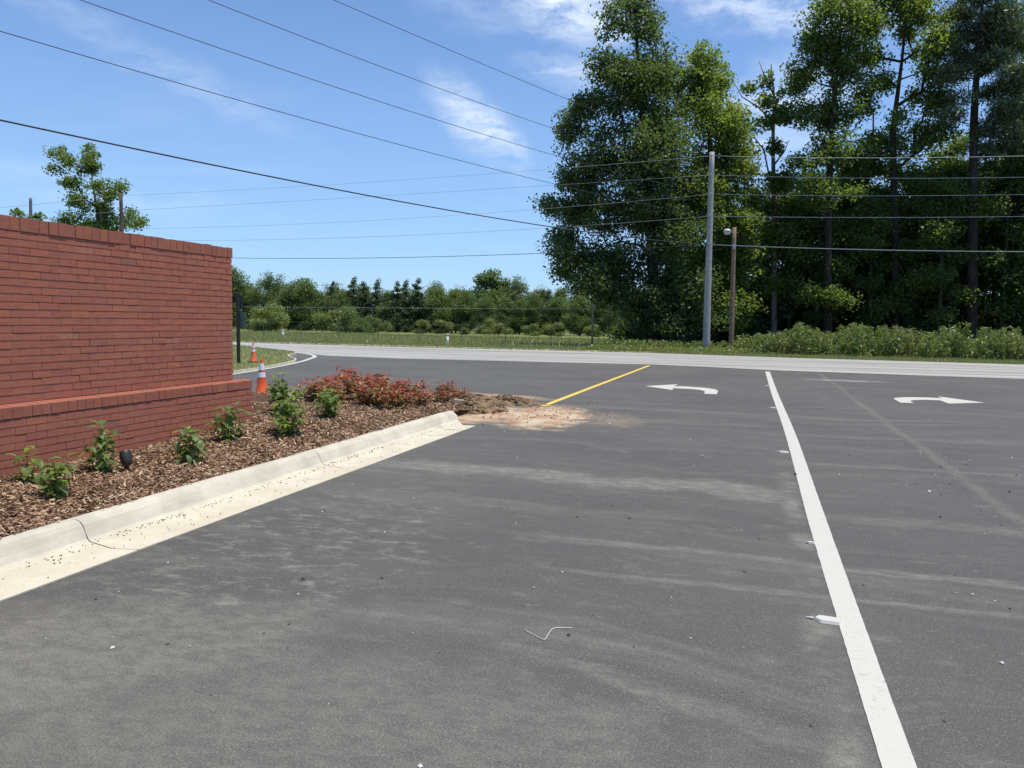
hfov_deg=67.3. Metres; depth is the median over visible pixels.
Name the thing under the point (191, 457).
leafy shrub
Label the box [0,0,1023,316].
sky
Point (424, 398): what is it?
red shrub
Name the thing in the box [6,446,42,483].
leafy shrub
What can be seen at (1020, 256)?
slim tree
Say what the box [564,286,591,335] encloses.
field tree
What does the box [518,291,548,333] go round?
field tree
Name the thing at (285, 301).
field tree
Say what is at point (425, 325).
field bush
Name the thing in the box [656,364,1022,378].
road edge line
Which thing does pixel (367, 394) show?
red shrub
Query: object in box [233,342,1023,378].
road
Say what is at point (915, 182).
slim tree
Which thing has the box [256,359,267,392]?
traffic cone
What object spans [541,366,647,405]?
yellow line
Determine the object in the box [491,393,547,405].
soil heap
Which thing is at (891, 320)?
understory bush
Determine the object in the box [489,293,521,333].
field tree
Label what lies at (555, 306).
field tree
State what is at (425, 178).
overhead wire
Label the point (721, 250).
slim tree
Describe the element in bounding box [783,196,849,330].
slim tree
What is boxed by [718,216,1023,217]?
overhead wire
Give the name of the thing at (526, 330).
field bush
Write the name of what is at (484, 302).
field tree
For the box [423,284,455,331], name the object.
field tree
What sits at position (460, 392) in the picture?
red shrub
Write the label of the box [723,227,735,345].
lamp pole
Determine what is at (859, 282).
slim tree
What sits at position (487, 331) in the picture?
field bush
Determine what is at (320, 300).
field tree
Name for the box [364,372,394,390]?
red shrub
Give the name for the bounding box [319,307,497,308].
overhead wire
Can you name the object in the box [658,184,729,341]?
slim tree
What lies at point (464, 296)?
field tree
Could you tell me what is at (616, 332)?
understory bush
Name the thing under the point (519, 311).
field tree
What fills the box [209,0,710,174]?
overhead wire
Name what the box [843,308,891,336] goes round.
understory bush
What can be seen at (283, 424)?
leafy shrub
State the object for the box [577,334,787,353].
weeds
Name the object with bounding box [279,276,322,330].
field tree
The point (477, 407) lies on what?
soil heap
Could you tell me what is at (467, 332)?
field bush
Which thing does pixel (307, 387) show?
red shrub
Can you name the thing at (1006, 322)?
understory bush
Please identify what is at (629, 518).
loose grit
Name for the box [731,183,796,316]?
slim tree
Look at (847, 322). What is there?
woodland tree
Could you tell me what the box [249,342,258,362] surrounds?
traffic cone
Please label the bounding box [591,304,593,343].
wooden post
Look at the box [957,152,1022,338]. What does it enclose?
slim tree
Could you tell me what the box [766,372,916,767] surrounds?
lane line
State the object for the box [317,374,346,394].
red shrub
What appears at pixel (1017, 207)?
broadleaf tree
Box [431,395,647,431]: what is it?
soil crumbs
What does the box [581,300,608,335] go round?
field tree
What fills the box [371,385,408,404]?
red shrub
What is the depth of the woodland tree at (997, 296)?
56.48 m
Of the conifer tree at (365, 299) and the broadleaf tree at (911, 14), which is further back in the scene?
the conifer tree at (365, 299)
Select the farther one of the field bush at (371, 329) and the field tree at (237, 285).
the field tree at (237, 285)
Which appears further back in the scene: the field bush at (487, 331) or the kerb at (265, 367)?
the field bush at (487, 331)
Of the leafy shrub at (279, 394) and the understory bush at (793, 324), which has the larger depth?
the understory bush at (793, 324)
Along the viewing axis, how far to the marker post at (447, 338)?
47.19 m
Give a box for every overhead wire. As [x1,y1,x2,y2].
[0,31,706,215]
[0,119,708,244]
[0,196,112,207]
[81,0,708,193]
[121,156,705,195]
[128,175,705,210]
[143,194,708,228]
[179,216,708,240]
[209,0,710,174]
[261,245,697,258]
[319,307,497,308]
[334,0,711,155]
[710,244,1023,251]
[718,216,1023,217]
[722,175,1019,177]
[722,194,1023,195]
[733,156,1009,157]
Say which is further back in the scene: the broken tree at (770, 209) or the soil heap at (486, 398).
the broken tree at (770, 209)
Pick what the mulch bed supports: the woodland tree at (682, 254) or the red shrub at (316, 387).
the red shrub at (316, 387)
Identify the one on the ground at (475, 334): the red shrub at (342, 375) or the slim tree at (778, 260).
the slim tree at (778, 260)
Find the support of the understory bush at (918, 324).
on the ground at (475, 334)
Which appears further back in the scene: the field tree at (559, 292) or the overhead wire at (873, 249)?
the field tree at (559, 292)
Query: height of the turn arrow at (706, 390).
0.001 m
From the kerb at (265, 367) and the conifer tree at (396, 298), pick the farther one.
the conifer tree at (396, 298)
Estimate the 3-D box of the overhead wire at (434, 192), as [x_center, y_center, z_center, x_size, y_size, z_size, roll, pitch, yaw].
[-9.277,-12.506,51.061,43.837,0.596,0.016,3,5,19]
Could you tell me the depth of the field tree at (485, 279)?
127.41 m
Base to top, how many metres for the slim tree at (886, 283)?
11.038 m
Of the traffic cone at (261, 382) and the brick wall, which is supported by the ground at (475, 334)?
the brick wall
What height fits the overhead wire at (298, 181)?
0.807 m
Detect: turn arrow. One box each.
[648,384,717,393]
[894,396,982,403]
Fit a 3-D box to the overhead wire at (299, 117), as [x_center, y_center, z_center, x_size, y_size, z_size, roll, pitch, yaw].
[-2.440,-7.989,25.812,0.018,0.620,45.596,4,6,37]
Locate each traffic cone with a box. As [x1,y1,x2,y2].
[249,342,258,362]
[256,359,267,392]
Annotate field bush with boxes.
[246,301,290,330]
[246,306,287,330]
[253,304,289,329]
[310,309,341,331]
[327,306,360,332]
[333,304,362,327]
[353,316,372,332]
[361,315,392,332]
[412,319,431,333]
[430,319,453,333]
[459,328,471,334]
[480,322,495,334]
[484,318,513,334]
[520,323,539,335]
[529,328,543,335]
[542,322,566,336]
[583,324,602,336]
[594,329,604,336]
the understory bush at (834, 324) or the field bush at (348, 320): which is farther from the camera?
the field bush at (348, 320)
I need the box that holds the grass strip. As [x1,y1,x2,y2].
[232,345,294,370]
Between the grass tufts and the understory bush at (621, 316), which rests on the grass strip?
the grass tufts
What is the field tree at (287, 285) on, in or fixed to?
on the ground at (475, 334)
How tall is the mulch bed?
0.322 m
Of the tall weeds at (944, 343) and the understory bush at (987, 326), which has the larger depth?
the understory bush at (987, 326)
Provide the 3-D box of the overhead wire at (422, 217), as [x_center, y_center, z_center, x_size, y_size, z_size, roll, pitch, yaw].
[-9.296,-11.258,51.164,43.838,0.961,0.016,3,5,19]
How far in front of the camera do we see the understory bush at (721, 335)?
56.98 m
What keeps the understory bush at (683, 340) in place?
on the ground at (475, 334)
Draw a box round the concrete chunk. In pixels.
[452,399,464,403]
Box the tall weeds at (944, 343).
[749,321,1023,359]
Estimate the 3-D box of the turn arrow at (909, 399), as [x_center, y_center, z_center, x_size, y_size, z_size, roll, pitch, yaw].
[8.756,0.340,16.232,2.012,0.001,1.321,-1,5,-18]
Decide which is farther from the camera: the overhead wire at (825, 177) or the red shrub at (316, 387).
the overhead wire at (825, 177)
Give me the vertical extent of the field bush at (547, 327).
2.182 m
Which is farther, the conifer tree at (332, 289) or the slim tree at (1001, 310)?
the conifer tree at (332, 289)
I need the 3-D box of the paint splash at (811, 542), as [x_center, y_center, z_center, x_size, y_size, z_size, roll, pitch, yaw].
[2.112,1.127,5.459,0.070,0.018,0.037,2,5,17]
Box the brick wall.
[0,214,251,476]
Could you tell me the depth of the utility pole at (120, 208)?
58.62 m
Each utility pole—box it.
[117,192,123,232]
[702,152,714,347]
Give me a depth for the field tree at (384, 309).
119.38 m
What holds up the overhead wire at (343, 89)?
attached to the utility pole at (707, 298)
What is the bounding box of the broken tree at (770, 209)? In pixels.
[735,62,802,335]
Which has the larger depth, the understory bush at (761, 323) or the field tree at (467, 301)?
the field tree at (467, 301)
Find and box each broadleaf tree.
[42,142,149,233]
[527,0,741,346]
[661,38,769,343]
[748,167,822,336]
[778,0,892,333]
[833,143,899,309]
[847,0,964,332]
[911,129,990,314]
[956,0,1023,331]
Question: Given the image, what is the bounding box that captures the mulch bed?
[0,390,486,535]
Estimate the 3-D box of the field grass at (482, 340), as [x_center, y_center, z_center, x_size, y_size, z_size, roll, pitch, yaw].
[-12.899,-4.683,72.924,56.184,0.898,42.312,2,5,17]
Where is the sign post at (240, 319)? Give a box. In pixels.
[235,292,245,362]
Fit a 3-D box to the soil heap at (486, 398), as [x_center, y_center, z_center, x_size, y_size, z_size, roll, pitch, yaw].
[-1.094,0.284,14.228,2.472,0.375,1.454,2,5,17]
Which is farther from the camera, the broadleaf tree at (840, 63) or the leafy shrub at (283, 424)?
the broadleaf tree at (840, 63)
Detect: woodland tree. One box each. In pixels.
[656,211,699,296]
[730,218,768,323]
[815,233,875,332]
[925,159,1009,339]
[984,207,1004,332]
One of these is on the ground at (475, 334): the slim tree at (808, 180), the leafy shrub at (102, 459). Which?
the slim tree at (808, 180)
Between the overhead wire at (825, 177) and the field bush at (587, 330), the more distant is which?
the field bush at (587, 330)
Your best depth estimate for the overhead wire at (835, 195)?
41.10 m
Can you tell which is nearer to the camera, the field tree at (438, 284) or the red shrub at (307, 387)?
the red shrub at (307, 387)
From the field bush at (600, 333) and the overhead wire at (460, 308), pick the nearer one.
the overhead wire at (460, 308)
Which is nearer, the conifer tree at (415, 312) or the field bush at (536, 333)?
the field bush at (536, 333)
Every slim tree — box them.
[9,198,47,220]
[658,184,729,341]
[702,202,741,344]
[729,206,769,292]
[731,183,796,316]
[758,213,801,330]
[778,165,857,335]
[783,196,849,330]
[796,171,865,322]
[822,202,862,344]
[840,192,906,333]
[854,211,900,306]
[876,167,960,325]
[877,171,966,320]
[901,174,986,334]
[933,157,1005,325]
[954,142,1023,331]
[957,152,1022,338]
[989,188,1023,328]
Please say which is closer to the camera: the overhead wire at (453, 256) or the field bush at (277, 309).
the overhead wire at (453, 256)
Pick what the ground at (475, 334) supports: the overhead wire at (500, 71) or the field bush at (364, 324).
the field bush at (364, 324)
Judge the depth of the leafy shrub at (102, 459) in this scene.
6.84 m
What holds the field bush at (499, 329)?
on the ground at (475, 334)
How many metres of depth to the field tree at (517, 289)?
128.41 m
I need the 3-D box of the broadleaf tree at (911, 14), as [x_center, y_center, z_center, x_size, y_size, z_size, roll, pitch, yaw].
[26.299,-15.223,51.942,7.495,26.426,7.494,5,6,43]
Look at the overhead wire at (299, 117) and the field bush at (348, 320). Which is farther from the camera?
the field bush at (348, 320)
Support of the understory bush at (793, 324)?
on the ground at (475, 334)
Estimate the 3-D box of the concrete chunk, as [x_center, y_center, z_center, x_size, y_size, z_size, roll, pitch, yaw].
[-0.898,0.293,13.012,0.240,0.091,0.140,12,15,-35]
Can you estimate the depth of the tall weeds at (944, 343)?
39.23 m
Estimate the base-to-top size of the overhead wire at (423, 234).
0.720 m
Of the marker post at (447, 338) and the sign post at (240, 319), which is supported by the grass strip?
the sign post at (240, 319)
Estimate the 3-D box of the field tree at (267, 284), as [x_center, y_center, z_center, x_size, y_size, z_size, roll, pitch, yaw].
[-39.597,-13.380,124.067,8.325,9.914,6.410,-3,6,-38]
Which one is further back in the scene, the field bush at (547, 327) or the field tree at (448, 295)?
the field tree at (448, 295)
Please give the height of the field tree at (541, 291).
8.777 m
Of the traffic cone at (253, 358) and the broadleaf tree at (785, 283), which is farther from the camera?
the broadleaf tree at (785, 283)
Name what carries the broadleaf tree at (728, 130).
on the ground at (475, 334)
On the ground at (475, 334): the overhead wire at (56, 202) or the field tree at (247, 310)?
the field tree at (247, 310)
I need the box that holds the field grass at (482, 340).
[232,330,636,347]
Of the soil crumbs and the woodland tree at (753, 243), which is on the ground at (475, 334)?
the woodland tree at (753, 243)
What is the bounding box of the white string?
[524,627,571,639]
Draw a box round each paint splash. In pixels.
[804,541,814,544]
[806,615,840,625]
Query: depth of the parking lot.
4.28 m
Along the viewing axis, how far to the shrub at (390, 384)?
14.26 m
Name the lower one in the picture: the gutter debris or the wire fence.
the gutter debris
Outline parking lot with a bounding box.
[0,353,1023,767]
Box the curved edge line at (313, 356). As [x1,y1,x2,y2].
[232,352,316,374]
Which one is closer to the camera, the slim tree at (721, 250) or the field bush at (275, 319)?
the slim tree at (721, 250)
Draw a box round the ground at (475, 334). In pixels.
[232,326,1017,363]
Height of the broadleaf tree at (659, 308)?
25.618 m
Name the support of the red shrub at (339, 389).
on the mulch bed
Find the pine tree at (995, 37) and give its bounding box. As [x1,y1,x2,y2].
[916,0,1023,338]
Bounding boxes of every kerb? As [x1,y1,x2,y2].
[0,411,473,601]
[233,345,296,373]
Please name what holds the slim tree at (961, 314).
on the ground at (475, 334)
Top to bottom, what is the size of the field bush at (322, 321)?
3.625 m
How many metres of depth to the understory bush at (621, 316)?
67.61 m
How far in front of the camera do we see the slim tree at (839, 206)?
55.88 m
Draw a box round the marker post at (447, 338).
[446,334,448,344]
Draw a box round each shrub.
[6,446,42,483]
[25,452,81,499]
[77,420,120,473]
[171,425,209,464]
[204,401,250,441]
[263,381,292,398]
[265,372,306,411]
[268,397,309,436]
[295,379,330,397]
[305,376,342,400]
[312,386,343,418]
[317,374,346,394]
[320,381,347,402]
[334,365,372,392]
[339,372,386,398]
[348,374,395,392]
[350,380,390,405]
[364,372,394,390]
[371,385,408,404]
[380,389,417,408]
[383,378,411,399]
[397,379,432,395]
[409,389,433,405]
[432,390,458,402]
[435,381,458,396]
[445,387,468,398]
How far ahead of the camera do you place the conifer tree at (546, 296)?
117.68 m
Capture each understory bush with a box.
[605,313,643,342]
[615,298,632,336]
[672,325,694,344]
[687,297,751,345]
[734,297,796,342]
[777,307,811,337]
[806,318,842,340]
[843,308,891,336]
[886,315,908,331]
[897,314,933,343]
[924,317,962,337]
[933,315,981,336]
[978,298,1005,340]
[979,289,1023,338]
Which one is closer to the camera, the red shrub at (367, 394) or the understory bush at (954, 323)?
the red shrub at (367, 394)
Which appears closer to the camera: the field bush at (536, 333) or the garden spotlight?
the garden spotlight
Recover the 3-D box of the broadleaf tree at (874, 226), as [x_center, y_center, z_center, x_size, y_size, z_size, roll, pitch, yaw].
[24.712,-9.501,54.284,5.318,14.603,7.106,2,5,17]
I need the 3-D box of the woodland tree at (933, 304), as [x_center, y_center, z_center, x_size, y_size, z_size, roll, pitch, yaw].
[32.437,-9.080,54.276,7.245,13.951,6.102,3,5,26]
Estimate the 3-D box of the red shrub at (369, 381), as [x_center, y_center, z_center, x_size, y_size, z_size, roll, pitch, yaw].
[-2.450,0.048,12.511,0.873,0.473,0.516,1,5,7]
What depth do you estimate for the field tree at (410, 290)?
132.20 m
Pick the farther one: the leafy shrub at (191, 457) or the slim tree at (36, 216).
the slim tree at (36, 216)
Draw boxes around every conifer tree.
[317,281,338,329]
[344,276,369,321]
[355,281,376,319]
[364,278,385,330]
[380,281,411,331]
[395,278,433,331]
[396,279,413,331]
[421,297,446,332]
[537,289,564,334]
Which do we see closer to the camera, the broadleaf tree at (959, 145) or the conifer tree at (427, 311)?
the broadleaf tree at (959, 145)
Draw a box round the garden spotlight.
[119,449,132,471]
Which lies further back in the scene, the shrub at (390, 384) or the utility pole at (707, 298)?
the utility pole at (707, 298)
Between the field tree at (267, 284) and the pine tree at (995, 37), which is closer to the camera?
the pine tree at (995, 37)
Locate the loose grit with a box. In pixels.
[45,404,1023,767]
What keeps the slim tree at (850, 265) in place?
on the ground at (475, 334)
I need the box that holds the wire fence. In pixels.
[233,321,598,342]
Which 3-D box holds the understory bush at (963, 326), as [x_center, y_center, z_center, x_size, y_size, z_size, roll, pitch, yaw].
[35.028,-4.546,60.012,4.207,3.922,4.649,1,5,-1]
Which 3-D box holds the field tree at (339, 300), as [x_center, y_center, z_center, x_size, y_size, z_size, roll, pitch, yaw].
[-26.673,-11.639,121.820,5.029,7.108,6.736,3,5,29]
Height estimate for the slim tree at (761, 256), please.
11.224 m
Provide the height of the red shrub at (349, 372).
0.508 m
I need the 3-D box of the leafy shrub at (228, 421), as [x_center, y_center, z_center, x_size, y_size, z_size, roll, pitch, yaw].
[-3.141,0.429,8.459,0.269,0.466,0.491,5,6,43]
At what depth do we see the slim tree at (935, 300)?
52.99 m
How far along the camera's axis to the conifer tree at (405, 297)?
121.25 m
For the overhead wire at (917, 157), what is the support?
attached to the utility pole at (707, 298)
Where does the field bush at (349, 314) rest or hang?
on the ground at (475, 334)
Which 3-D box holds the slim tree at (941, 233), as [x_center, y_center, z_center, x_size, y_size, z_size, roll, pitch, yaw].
[28.489,-7.820,50.099,4.849,11.815,4.992,2,5,9]
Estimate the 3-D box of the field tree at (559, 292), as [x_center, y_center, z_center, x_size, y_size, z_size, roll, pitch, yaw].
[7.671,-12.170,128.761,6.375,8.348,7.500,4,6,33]
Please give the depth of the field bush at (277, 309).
105.03 m
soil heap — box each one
[426,390,515,405]
[446,398,508,414]
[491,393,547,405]
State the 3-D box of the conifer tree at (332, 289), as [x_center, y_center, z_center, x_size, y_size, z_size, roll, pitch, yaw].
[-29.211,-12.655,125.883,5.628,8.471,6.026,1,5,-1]
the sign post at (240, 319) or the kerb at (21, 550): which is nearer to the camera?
the kerb at (21, 550)
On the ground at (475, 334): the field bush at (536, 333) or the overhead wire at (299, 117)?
the field bush at (536, 333)
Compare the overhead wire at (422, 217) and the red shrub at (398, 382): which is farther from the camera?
the overhead wire at (422, 217)
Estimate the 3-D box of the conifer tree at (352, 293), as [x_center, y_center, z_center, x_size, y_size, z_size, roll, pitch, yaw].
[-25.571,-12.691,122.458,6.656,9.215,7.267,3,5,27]
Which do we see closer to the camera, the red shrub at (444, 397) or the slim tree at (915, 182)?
the red shrub at (444, 397)
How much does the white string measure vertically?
0.005 m
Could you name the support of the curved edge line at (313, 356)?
on the parking lot
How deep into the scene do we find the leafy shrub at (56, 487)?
5.94 m
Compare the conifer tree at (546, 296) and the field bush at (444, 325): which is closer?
the field bush at (444, 325)
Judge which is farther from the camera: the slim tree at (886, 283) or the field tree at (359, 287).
the field tree at (359, 287)
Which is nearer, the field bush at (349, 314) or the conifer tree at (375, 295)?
the field bush at (349, 314)
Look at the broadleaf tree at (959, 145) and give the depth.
52.72 m
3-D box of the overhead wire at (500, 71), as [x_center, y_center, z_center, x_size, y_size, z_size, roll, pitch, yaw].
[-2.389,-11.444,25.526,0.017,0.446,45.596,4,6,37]
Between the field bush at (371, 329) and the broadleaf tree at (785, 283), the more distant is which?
the field bush at (371, 329)
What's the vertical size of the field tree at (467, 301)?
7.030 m
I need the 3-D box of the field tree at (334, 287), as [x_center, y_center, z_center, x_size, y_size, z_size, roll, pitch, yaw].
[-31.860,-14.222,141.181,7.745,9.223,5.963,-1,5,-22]
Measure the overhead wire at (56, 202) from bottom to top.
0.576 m
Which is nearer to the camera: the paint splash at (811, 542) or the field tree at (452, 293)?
the paint splash at (811, 542)
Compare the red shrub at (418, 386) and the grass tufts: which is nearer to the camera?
the red shrub at (418, 386)
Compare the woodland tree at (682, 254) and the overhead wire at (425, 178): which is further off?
the woodland tree at (682, 254)
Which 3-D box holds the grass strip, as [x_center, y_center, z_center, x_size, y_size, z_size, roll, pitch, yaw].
[-27.522,-1.707,33.930,47.301,0.001,32.500,2,5,17]
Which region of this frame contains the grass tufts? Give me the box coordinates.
[232,344,293,369]
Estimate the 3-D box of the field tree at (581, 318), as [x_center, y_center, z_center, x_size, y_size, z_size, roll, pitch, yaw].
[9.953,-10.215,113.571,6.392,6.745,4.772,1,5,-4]
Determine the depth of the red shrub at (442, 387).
13.94 m
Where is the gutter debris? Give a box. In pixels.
[28,423,466,577]
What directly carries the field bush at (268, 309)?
on the ground at (475, 334)
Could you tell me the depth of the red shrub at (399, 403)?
11.66 m
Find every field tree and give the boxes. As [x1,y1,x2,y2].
[231,265,255,328]
[234,281,259,328]
[240,270,286,321]
[266,286,310,329]
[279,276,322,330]
[280,282,293,289]
[298,289,330,330]
[321,281,346,309]
[328,288,354,323]
[347,283,372,301]
[369,289,406,331]
[400,287,424,300]
[421,280,447,302]
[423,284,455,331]
[437,289,464,332]
[446,284,464,332]
[449,290,480,332]
[454,286,478,332]
[468,268,510,333]
[469,295,502,333]
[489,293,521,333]
[498,274,532,317]
[502,298,529,334]
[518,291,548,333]
[522,284,556,321]
[542,296,571,333]
[543,287,571,331]
[560,292,596,335]
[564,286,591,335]
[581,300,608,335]
[603,303,623,335]
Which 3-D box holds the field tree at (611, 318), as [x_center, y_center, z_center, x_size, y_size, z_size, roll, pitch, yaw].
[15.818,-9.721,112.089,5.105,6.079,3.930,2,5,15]
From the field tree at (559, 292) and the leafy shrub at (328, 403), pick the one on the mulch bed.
the leafy shrub at (328, 403)
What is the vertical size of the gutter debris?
0.011 m
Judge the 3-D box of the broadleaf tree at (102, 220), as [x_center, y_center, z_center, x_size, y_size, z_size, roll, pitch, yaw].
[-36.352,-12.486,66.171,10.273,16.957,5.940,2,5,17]

